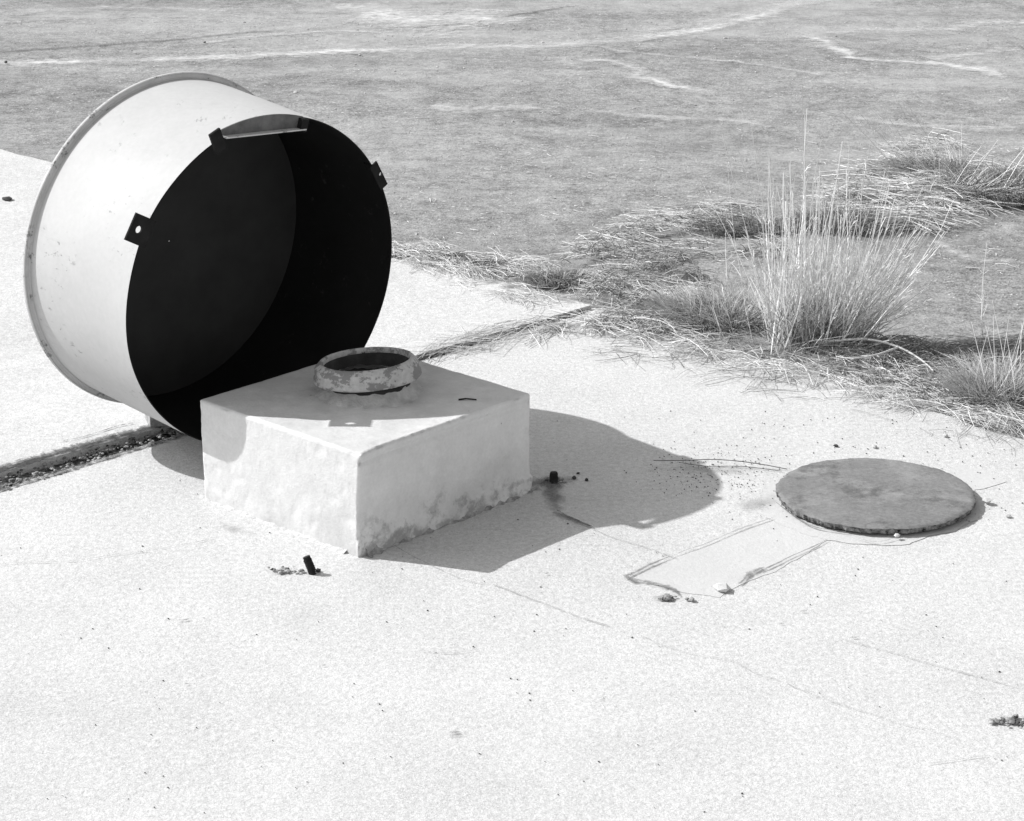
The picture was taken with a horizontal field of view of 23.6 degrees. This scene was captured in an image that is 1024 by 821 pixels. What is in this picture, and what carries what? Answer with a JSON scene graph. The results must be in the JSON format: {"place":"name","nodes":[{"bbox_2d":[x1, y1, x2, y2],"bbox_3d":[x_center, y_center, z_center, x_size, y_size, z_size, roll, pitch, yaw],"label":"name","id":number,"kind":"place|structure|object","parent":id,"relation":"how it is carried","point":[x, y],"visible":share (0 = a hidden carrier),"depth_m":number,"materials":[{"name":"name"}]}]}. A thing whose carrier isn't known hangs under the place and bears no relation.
{"place":"outdoors","nodes":[
{"label":"outdoors","id":0,"kind":"place"},
{"bbox_2d":[0,149,591,479],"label":"concrete slab","id":1,"kind":"structure","parent":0,"point":[46,406],"depth_m":8.40,"materials":[{"name":"white concrete"}]},
{"bbox_2d":[2,196,11,199],"bbox_3d":[-2.083,-0.875,10.098,0.049,0.014,0.039,11,22,29],"label":"stone","id":2,"kind":"object","parent":1,"relation":"on","point":[7,198],"visible":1,"depth_m":10.09,"materials":[{"name":"grey stone"}]},
{"bbox_2d":[0,424,149,467],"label":"dirt stain","id":3,"kind":"object","parent":1,"relation":"on","point":[76,445],"visible":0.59,"depth_m":7.28,"materials":[{"name":"grey soil"}]},
{"bbox_2d":[0,426,161,471],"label":"dirt stain","id":4,"kind":"object","parent":1,"relation":"on","point":[111,438],"visible":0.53,"depth_m":7.26,"materials":[{"name":"grey soil"}]},
{"bbox_2d":[145,414,169,427],"bbox_3d":[-1.014,-0.001,7.501,0.210,0.062,0.109,-6,20,-16],"label":"brick chock","id":5,"kind":"object","parent":1,"relation":"on","point":[152,422],"visible":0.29,"depth_m":7.44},
{"bbox_2d":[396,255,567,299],"bbox_3d":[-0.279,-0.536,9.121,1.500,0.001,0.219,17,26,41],"label":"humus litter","id":6,"kind":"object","parent":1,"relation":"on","point":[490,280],"visible":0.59,"depth_m":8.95,"materials":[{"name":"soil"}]},
{"bbox_2d":[417,314,564,358],"bbox_3d":[-0.325,-0.171,8.088,1.480,0.001,0.055,-18,26,-41],"label":"dirt stain","id":7,"kind":"object","parent":1,"relation":"on","point":[490,336],"visible":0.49,"depth_m":8.34,"materials":[{"name":"grey soil"}]},
{"bbox_2d":[0,309,1023,820],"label":"concrete slab","id":8,"kind":"structure","parent":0,"point":[714,707],"depth_m":5.99,"materials":[{"name":"white concrete"}]},
{"bbox_2d":[0,434,185,490],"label":"dirt stain","id":9,"kind":"object","parent":8,"relation":"on","point":[113,455],"visible":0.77,"depth_m":7.17,"materials":[{"name":"grey soil"}]},
{"bbox_2d":[23,72,391,440],"bbox_3d":[-0.861,-0.421,7.164,1.025,1.089,0.583,-18,26,-42],"label":"tipped drum","id":10,"kind":"object","parent":8,"relation":"on","point":[192,239],"visible":0.95,"depth_m":7.33,"materials":[{"name":"white paint"}]},
{"bbox_2d":[267,566,304,573],"bbox_3d":[-0.595,0.417,6.401,0.102,0.009,0.047,9,21,24],"label":"rubble","id":11,"kind":"object","parent":8,"relation":"on","point":[286,569],"visible":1,"depth_m":6.39,"materials":[{"name":"grey stone"}]},
{"bbox_2d":[303,555,315,574],"bbox_3d":[-0.528,0.408,6.389,0.037,0.062,0.023,7,20,19],"label":"anchor rod","id":12,"kind":"object","parent":8,"relation":"on","point":[309,564],"visible":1,"depth_m":6.38,"materials":[{"name":"black metal"}]},
{"bbox_2d":[197,347,540,557],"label":"concrete block","id":13,"kind":"structure","parent":8,"relation":"on","point":[370,452],"depth_m":6.71,"materials":[{"name":"paint"}]},
{"bbox_2d":[458,398,476,399],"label":"twig","id":14,"kind":"object","parent":13,"relation":"on","point":[467,399],"visible":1,"depth_m":6.80,"materials":[{"name":"wood"}]},
{"bbox_2d":[403,313,597,363],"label":"straw litter","id":15,"kind":"object","parent":8,"relation":"on","point":[476,342],"visible":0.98,"depth_m":8.28,"materials":[{"name":"grey plant"}]},
{"bbox_2d":[1,410,1022,812],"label":"grit","id":16,"kind":"object","parent":8,"relation":"on","point":[691,490],"visible":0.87,"depth_m":6.99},
{"bbox_2d":[448,322,640,349],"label":"humus litter","id":17,"kind":"object","parent":8,"relation":"on","point":[549,328],"visible":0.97,"depth_m":8.40,"materials":[{"name":"soil"}]},
{"bbox_2d":[534,477,559,484],"bbox_3d":[0.107,0.203,7.018,0.183,0.001,0.113,0,19,0],"label":"dust stain","id":18,"kind":"object","parent":8,"relation":"on","point":[541,481],"visible":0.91,"depth_m":7.02,"materials":[{"name":"grey"}]},
{"bbox_2d":[545,485,560,501],"bbox_3d":[0.118,0.238,6.916,0.069,0.001,0.295,-1,19,-4],"label":"dust stain","id":19,"kind":"object","parent":8,"relation":"on","point":[551,489],"visible":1,"depth_m":6.93,"materials":[{"name":"grey soil"}]},
{"bbox_2d":[549,471,557,483],"bbox_3d":[0.120,0.197,7.018,0.025,0.042,0.025,0,19,0],"label":"anchor rod","id":20,"kind":"object","parent":8,"relation":"on","point":[553,476],"visible":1,"depth_m":7.01,"materials":[{"name":"black metal"}]},
{"bbox_2d":[545,477,567,482],"bbox_3d":[0.128,0.197,7.030,0.066,0.010,0.036,4,20,11],"label":"rubble","id":21,"kind":"object","parent":8,"relation":"on","point":[564,479],"visible":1,"depth_m":7.02,"materials":[{"name":"grey stone"}]},
{"bbox_2d":[553,512,592,526],"bbox_3d":[0.169,0.300,6.738,0.020,0.001,0.164,-17,26,-40],"label":"crack","id":22,"kind":"object","parent":8,"relation":"on","point":[574,519],"visible":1,"depth_m":6.74,"materials":[{"name":"grey concrete"}]},
{"bbox_2d":[625,572,679,594],"bbox_3d":[0.365,0.448,6.308,0.061,0.001,0.199,-16,25,-38],"label":"crack","id":23,"kind":"object","parent":8,"relation":"on","point":[635,580],"visible":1,"depth_m":6.32,"materials":[{"name":"grey concrete"}]},
{"bbox_2d":[630,554,675,574],"bbox_3d":[0.368,0.403,6.436,0.023,0.001,0.205,16,25,39],"label":"crack","id":24,"kind":"object","parent":8,"relation":"on","point":[648,565],"visible":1,"depth_m":6.42,"materials":[{"name":"grey concrete"}]},
{"bbox_2d":[658,593,676,600],"bbox_3d":[0.396,0.476,6.227,0.041,0.009,0.039,8,21,21],"label":"rubble","id":25,"kind":"object","parent":8,"relation":"on","point":[667,597],"visible":1,"depth_m":6.22,"materials":[{"name":"grey stone"}]},
{"bbox_2d":[685,596,693,601],"bbox_3d":[0.451,0.479,6.218,0.024,0.009,0.022,0,19,0],"label":"rubble","id":26,"kind":"object","parent":8,"relation":"on","point":[691,598],"visible":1,"depth_m":6.21,"materials":[{"name":"grey stone"}]},
{"bbox_2d":[653,459,785,468],"bbox_3d":[0.607,0.154,7.131,0.390,0.022,0.023,2,19,5],"label":"wire","id":27,"kind":"object","parent":8,"relation":"on","point":[717,459],"visible":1,"depth_m":7.13,"materials":[{"name":"metal"}]},
{"bbox_2d":[681,518,769,551],"bbox_3d":[0.579,0.337,6.627,0.376,0.001,0.015,-17,26,-41],"label":"crack","id":28,"kind":"object","parent":8,"relation":"on","point":[728,533],"visible":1,"depth_m":6.66,"materials":[{"name":"grey concrete"}]},
{"bbox_2d":[679,462,778,470],"bbox_3d":[0.636,0.163,7.129,0.301,0.006,0.015,4,19,10],"label":"wire","id":29,"kind":"object","parent":8,"relation":"on","point":[725,466],"visible":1,"depth_m":7.13,"materials":[{"name":"metal"}]},
{"bbox_2d":[633,521,825,597],"bbox_3d":[0.607,0.390,6.490,0.251,0.001,0.601,17,25,40],"label":"mortar patch","id":30,"kind":"object","parent":8,"relation":"on","point":[731,561],"visible":1,"depth_m":6.48,"materials":[{"name":"white concrete"}]},
{"bbox_2d":[712,583,729,591],"bbox_3d":[0.539,0.454,6.281,0.037,0.021,0.049,-10,22,-27],"label":"mortar chip","id":31,"kind":"object","parent":30,"relation":"on","point":[721,587],"visible":1,"depth_m":6.27,"materials":[{"name":"white concrete"}]},
{"bbox_2d":[739,567,762,583],"bbox_3d":[0.615,0.428,6.364,0.033,0.001,0.146,13,23,33],"label":"crack","id":32,"kind":"object","parent":30,"relation":"on","point":[751,573],"visible":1,"depth_m":6.37,"materials":[{"name":"grey concrete"}]},
{"bbox_2d":[760,540,824,570],"bbox_3d":[0.750,0.383,6.492,0.014,0.001,0.316,17,25,40],"label":"crack","id":33,"kind":"object","parent":8,"relation":"on","point":[788,557],"visible":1,"depth_m":6.46,"materials":[{"name":"grey concrete"}]},
{"bbox_2d":[762,472,978,544],"bbox_3d":[1.005,0.260,6.861,0.622,0.001,0.623,0,19,0],"label":"cover collar","id":34,"kind":"object","parent":8,"relation":"on","point":[775,511],"visible":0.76,"depth_m":6.67,"materials":[{"name":"white concrete"}]},
{"bbox_2d":[779,504,843,531],"bbox_3d":[0.811,0.299,6.728,0.058,0.001,0.309,-15,24,-36],"label":"crack","id":35,"kind":"object","parent":34,"relation":"on","point":[807,523],"visible":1,"depth_m":6.71,"materials":[{"name":"grey concrete"}]},
{"bbox_2d":[775,458,975,533],"bbox_3d":[1.020,0.236,6.879,0.558,0.024,0.558,0,19,0],"label":"manhole cover","id":36,"kind":"object","parent":34,"relation":"on","point":[870,495],"visible":1,"depth_m":6.84,"materials":[{"name":"concrete"}]},
{"bbox_2d":[947,465,1005,489],"bbox_3d":[1.296,0.196,7.043,0.210,0.001,0.187,-13,23,-33],"label":"mortar patch","id":37,"kind":"object","parent":8,"relation":"on","point":[983,479],"visible":0.6,"depth_m":7.05,"materials":[{"name":"white concrete"}]},
{"bbox_2d":[982,498,991,502],"bbox_3d":[1.331,0.252,6.852,0.023,0.014,0.032,-13,23,-32],"label":"stone","id":38,"kind":"object","parent":8,"relation":"on","point":[986,500],"visible":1,"depth_m":6.84,"materials":[{"name":"white stone"}]},
{"bbox_2d":[988,714,1023,726],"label":"rubble","id":39,"kind":"object","parent":8,"relation":"on","point":[1009,720],"visible":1,"depth_m":5.56,"materials":[{"name":"grey stone"}]},
{"bbox_2d":[0,0,1023,486],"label":"asphalt yard","id":40,"kind":"structure","parent":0,"point":[482,134],"depth_m":12.09,"materials":[{"name":"grey gravel"}]},
{"bbox_2d":[0,310,592,489],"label":"joint filler","id":41,"kind":"object","parent":40,"relation":"on","point":[78,461],"visible":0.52,"depth_m":7.29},
{"bbox_2d":[0,309,591,490],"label":"joint gravel","id":42,"kind":"structure","parent":41,"relation":"on","point":[146,437],"depth_m":7.27,"materials":[{"name":"grey gravel"}]},
{"bbox_2d":[1,3,802,64],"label":"sand streak","id":43,"kind":"object","parent":40,"relation":"on","point":[748,17],"visible":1,"depth_m":13.32,"materials":[{"name":"white sand"}]},
{"bbox_2d":[336,4,522,28],"bbox_3d":[-0.603,-2.296,14.270,1.343,0.011,1.053,11,22,30],"label":"sand streak","id":44,"kind":"object","parent":40,"relation":"on","point":[403,17],"visible":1,"depth_m":14.25,"materials":[{"name":"white sand"}]},
{"bbox_2d":[391,243,469,260],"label":"grass tuft","id":45,"kind":"object","parent":40,"relation":"on","point":[454,255],"visible":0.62,"depth_m":9.27,"materials":[{"name":"grey plant"}]},
{"bbox_2d":[436,258,507,268],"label":"grass tuft","id":46,"kind":"object","parent":40,"relation":"on","point":[489,261],"visible":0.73,"depth_m":9.18,"materials":[{"name":"plant"}]},
{"bbox_2d":[433,105,533,109],"bbox_3d":[-0.145,-1.472,11.895,0.640,0.004,0.376,0,19,0],"label":"sand streak","id":47,"kind":"object","parent":40,"relation":"on","point":[493,108],"visible":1,"depth_m":11.90,"materials":[{"name":"white sand"}]},
{"bbox_2d":[392,236,610,299],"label":"straw litter","id":48,"kind":"object","parent":40,"relation":"on","point":[446,262],"visible":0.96,"depth_m":9.18,"materials":[{"name":"grey plant"}]},
{"bbox_2d":[402,256,606,312],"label":"straw litter","id":49,"kind":"object","parent":40,"relation":"on","point":[514,296],"visible":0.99,"depth_m":8.86,"materials":[{"name":"grey plant"}]},
{"bbox_2d":[512,263,606,288],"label":"grass tuft","id":50,"kind":"object","parent":40,"relation":"on","point":[544,279],"visible":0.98,"depth_m":8.96,"materials":[{"name":"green plant"}]},
{"bbox_2d":[599,59,690,88],"bbox_3d":[0.701,-1.718,12.602,0.297,0.005,1.187,-12,22,-30],"label":"sand streak","id":51,"kind":"object","parent":40,"relation":"on","point":[664,83],"visible":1,"depth_m":12.49,"materials":[{"name":"white sand"}]},
{"bbox_2d":[522,196,798,296],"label":"straw litter","id":52,"kind":"object","parent":40,"relation":"on","point":[640,216],"visible":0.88,"depth_m":9.54,"materials":[{"name":"grey plant"}]},
{"bbox_2d":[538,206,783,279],"bbox_3d":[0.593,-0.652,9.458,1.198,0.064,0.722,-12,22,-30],"label":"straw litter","id":53,"kind":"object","parent":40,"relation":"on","point":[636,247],"visible":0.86,"depth_m":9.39,"materials":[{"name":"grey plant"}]},
{"bbox_2d":[620,289,733,311],"bbox_3d":[0.590,-0.386,8.652,0.421,0.073,0.304,0,19,0],"label":"grass tuft","id":54,"kind":"object","parent":40,"relation":"on","point":[642,299],"visible":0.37,"depth_m":8.67,"materials":[{"name":"plant"}]},
{"bbox_2d":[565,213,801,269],"bbox_3d":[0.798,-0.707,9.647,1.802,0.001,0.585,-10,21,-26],"label":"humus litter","id":55,"kind":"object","parent":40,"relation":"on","point":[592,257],"visible":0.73,"depth_m":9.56,"materials":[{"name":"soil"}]},
{"bbox_2d":[694,207,800,237],"bbox_3d":[0.930,-0.749,9.680,0.455,0.081,0.323,0,19,0],"label":"grass tuft","id":56,"kind":"object","parent":55,"relation":"on","point":[750,224],"visible":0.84,"depth_m":9.65,"materials":[{"name":"grey plant"}]},
{"bbox_2d":[778,196,925,235],"bbox_3d":[1.364,-0.780,9.729,0.609,0.107,0.440,0,19,0],"label":"grass tuft","id":57,"kind":"object","parent":55,"relation":"on","point":[868,223],"visible":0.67,"depth_m":9.69,"materials":[{"name":"grey plant"}]},
{"bbox_2d":[622,114,757,124],"bbox_3d":[0.802,-1.389,11.652,1.075,0.006,0.325,7,20,18],"label":"sand streak","id":58,"kind":"object","parent":40,"relation":"on","point":[718,119],"visible":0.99,"depth_m":11.62,"materials":[{"name":"white sand"}]},
{"bbox_2d":[399,121,1022,302],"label":"straw litter","id":59,"kind":"object","parent":40,"relation":"on","point":[732,196],"visible":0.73,"depth_m":10.14,"materials":[{"name":"grey plant"}]},
{"bbox_2d":[652,3,799,29],"bbox_3d":[1.380,-2.352,14.417,2.118,0.010,0.501,-17,25,-40],"label":"sand streak","id":60,"kind":"object","parent":40,"relation":"on","point":[737,14],"visible":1,"depth_m":14.50,"materials":[{"name":"white sand"}]},
{"bbox_2d":[721,236,734,280],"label":"weed","id":61,"kind":"object","parent":40,"relation":"on","point":[727,261],"visible":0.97,"depth_m":8.97,"materials":[{"name":"grey plant"}]},
{"bbox_2d":[596,295,995,407],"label":"humus litter","id":62,"kind":"object","parent":40,"relation":"on","point":[752,339],"visible":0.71,"depth_m":8.23,"materials":[{"name":"soil"}]},
{"bbox_2d":[632,273,793,333],"bbox_3d":[0.711,-0.380,8.529,0.614,0.141,0.540,0,19,0],"label":"grass tuft","id":63,"kind":"object","parent":62,"relation":"on","point":[697,310],"visible":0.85,"depth_m":8.49,"materials":[{"name":"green plant"}]},
{"bbox_2d":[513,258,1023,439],"bbox_3d":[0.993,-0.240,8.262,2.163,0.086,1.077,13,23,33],"label":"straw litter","id":64,"kind":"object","parent":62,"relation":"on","point":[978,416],"visible":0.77,"depth_m":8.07,"materials":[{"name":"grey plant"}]},
{"bbox_2d":[804,338,933,370],"bbox_3d":[1.164,-0.194,8.075,0.496,0.044,0.169,10,21,26],"label":"branch","id":65,"kind":"object","parent":64,"relation":"on","point":[880,341],"visible":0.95,"depth_m":8.09,"materials":[{"name":"grey plant"}]},
{"bbox_2d":[674,86,952,355],"bbox_3d":[1.006,-0.625,8.118,0.921,0.876,0.545,0,19,0],"label":"tall grass clump","id":66,"kind":"object","parent":62,"relation":"on","point":[780,328],"visible":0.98,"depth_m":8.20,"materials":[{"name":"grey plant"}]},
{"bbox_2d":[583,343,1023,450],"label":"straw litter","id":67,"kind":"object","parent":40,"relation":"on","point":[742,370],"visible":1,"depth_m":7.90,"materials":[{"name":"grey plant"}]},
{"bbox_2d":[791,330,969,364],"bbox_3d":[1.234,-0.224,8.180,0.604,0.073,0.345,0,19,0],"label":"grass tuft","id":68,"kind":"object","parent":40,"relation":"on","point":[920,346],"visible":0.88,"depth_m":8.15,"materials":[{"name":"grey plant"}]},
{"bbox_2d":[810,37,1003,77],"bbox_3d":[2.020,-1.884,13.071,0.421,0.008,1.613,-16,25,-38],"label":"sand streak","id":69,"kind":"object","parent":40,"relation":"on","point":[842,50],"visible":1,"depth_m":12.96,"materials":[{"name":"white sand"}]},
{"bbox_2d":[850,19,1023,31],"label":"sand streak","id":70,"kind":"object","parent":40,"relation":"on","point":[955,27],"visible":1,"depth_m":13.98,"materials":[{"name":"white sand"}]},
{"bbox_2d":[936,241,967,256],"bbox_3d":[1.752,-0.606,9.383,0.220,0.006,0.481,-17,25,-40],"label":"sand streak","id":71,"kind":"object","parent":40,"relation":"on","point":[954,251],"visible":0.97,"depth_m":9.41,"materials":[{"name":"grey sand"}]},
{"bbox_2d":[903,324,1023,373],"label":"straw litter","id":72,"kind":"object","parent":40,"relation":"on","point":[996,343],"visible":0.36,"depth_m":8.22,"materials":[{"name":"grey plant"}]},
{"bbox_2d":[914,156,1023,207],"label":"grass tuft","id":73,"kind":"object","parent":40,"relation":"on","point":[1019,196],"visible":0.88,"depth_m":10.15,"materials":[{"name":"grey plant"}]},
{"bbox_2d":[917,301,1023,409],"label":"grass tuft","id":74,"kind":"object","parent":40,"relation":"on","point":[994,380],"visible":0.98,"depth_m":7.70,"materials":[{"name":"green plant"}]},
{"bbox_2d":[937,48,1017,58],"bbox_3d":[2.508,-1.921,13.168,0.673,0.006,0.606,-9,21,-23],"label":"sand streak","id":75,"kind":"object","parent":40,"relation":"on","point":[967,54],"visible":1,"depth_m":13.14,"materials":[{"name":"white sand"}]},
{"bbox_2d":[977,244,990,319],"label":"weed","id":76,"kind":"object","parent":40,"relation":"on","point":[983,288],"visible":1,"depth_m":8.49,"materials":[{"name":"grey plant"}]},
{"label":"humus litter","id":77,"kind":"structure","parent":0,"visible":0},
{"bbox_2d":[806,128,1023,236],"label":"straw mound","id":78,"kind":"object","parent":77,"relation":"on","point":[876,182],"visible":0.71,"depth_m":10.09,"materials":[{"name":"grey plant"}]},
{"bbox_2d":[840,100,996,178],"bbox_3d":[1.757,-1.183,10.513,0.597,0.353,0.556,-13,23,-34],"label":"grass tuft","id":79,"kind":"object","parent":78,"relation":"on","point":[932,162],"visible":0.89,"depth_m":10.53,"materials":[{"name":"plant"}]},
{"bbox_2d":[918,132,937,155],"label":"weed","id":80,"kind":"object","parent":78,"relation":"on","point":[926,145],"visible":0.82,"depth_m":10.71,"materials":[{"name":"grey plant"}]},
{"bbox_2d":[918,140,1023,200],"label":"grass tuft","id":81,"kind":"object","parent":77,"relation":"on","point":[982,183],"visible":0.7,"depth_m":10.17,"materials":[{"name":"plant"}]}
]}

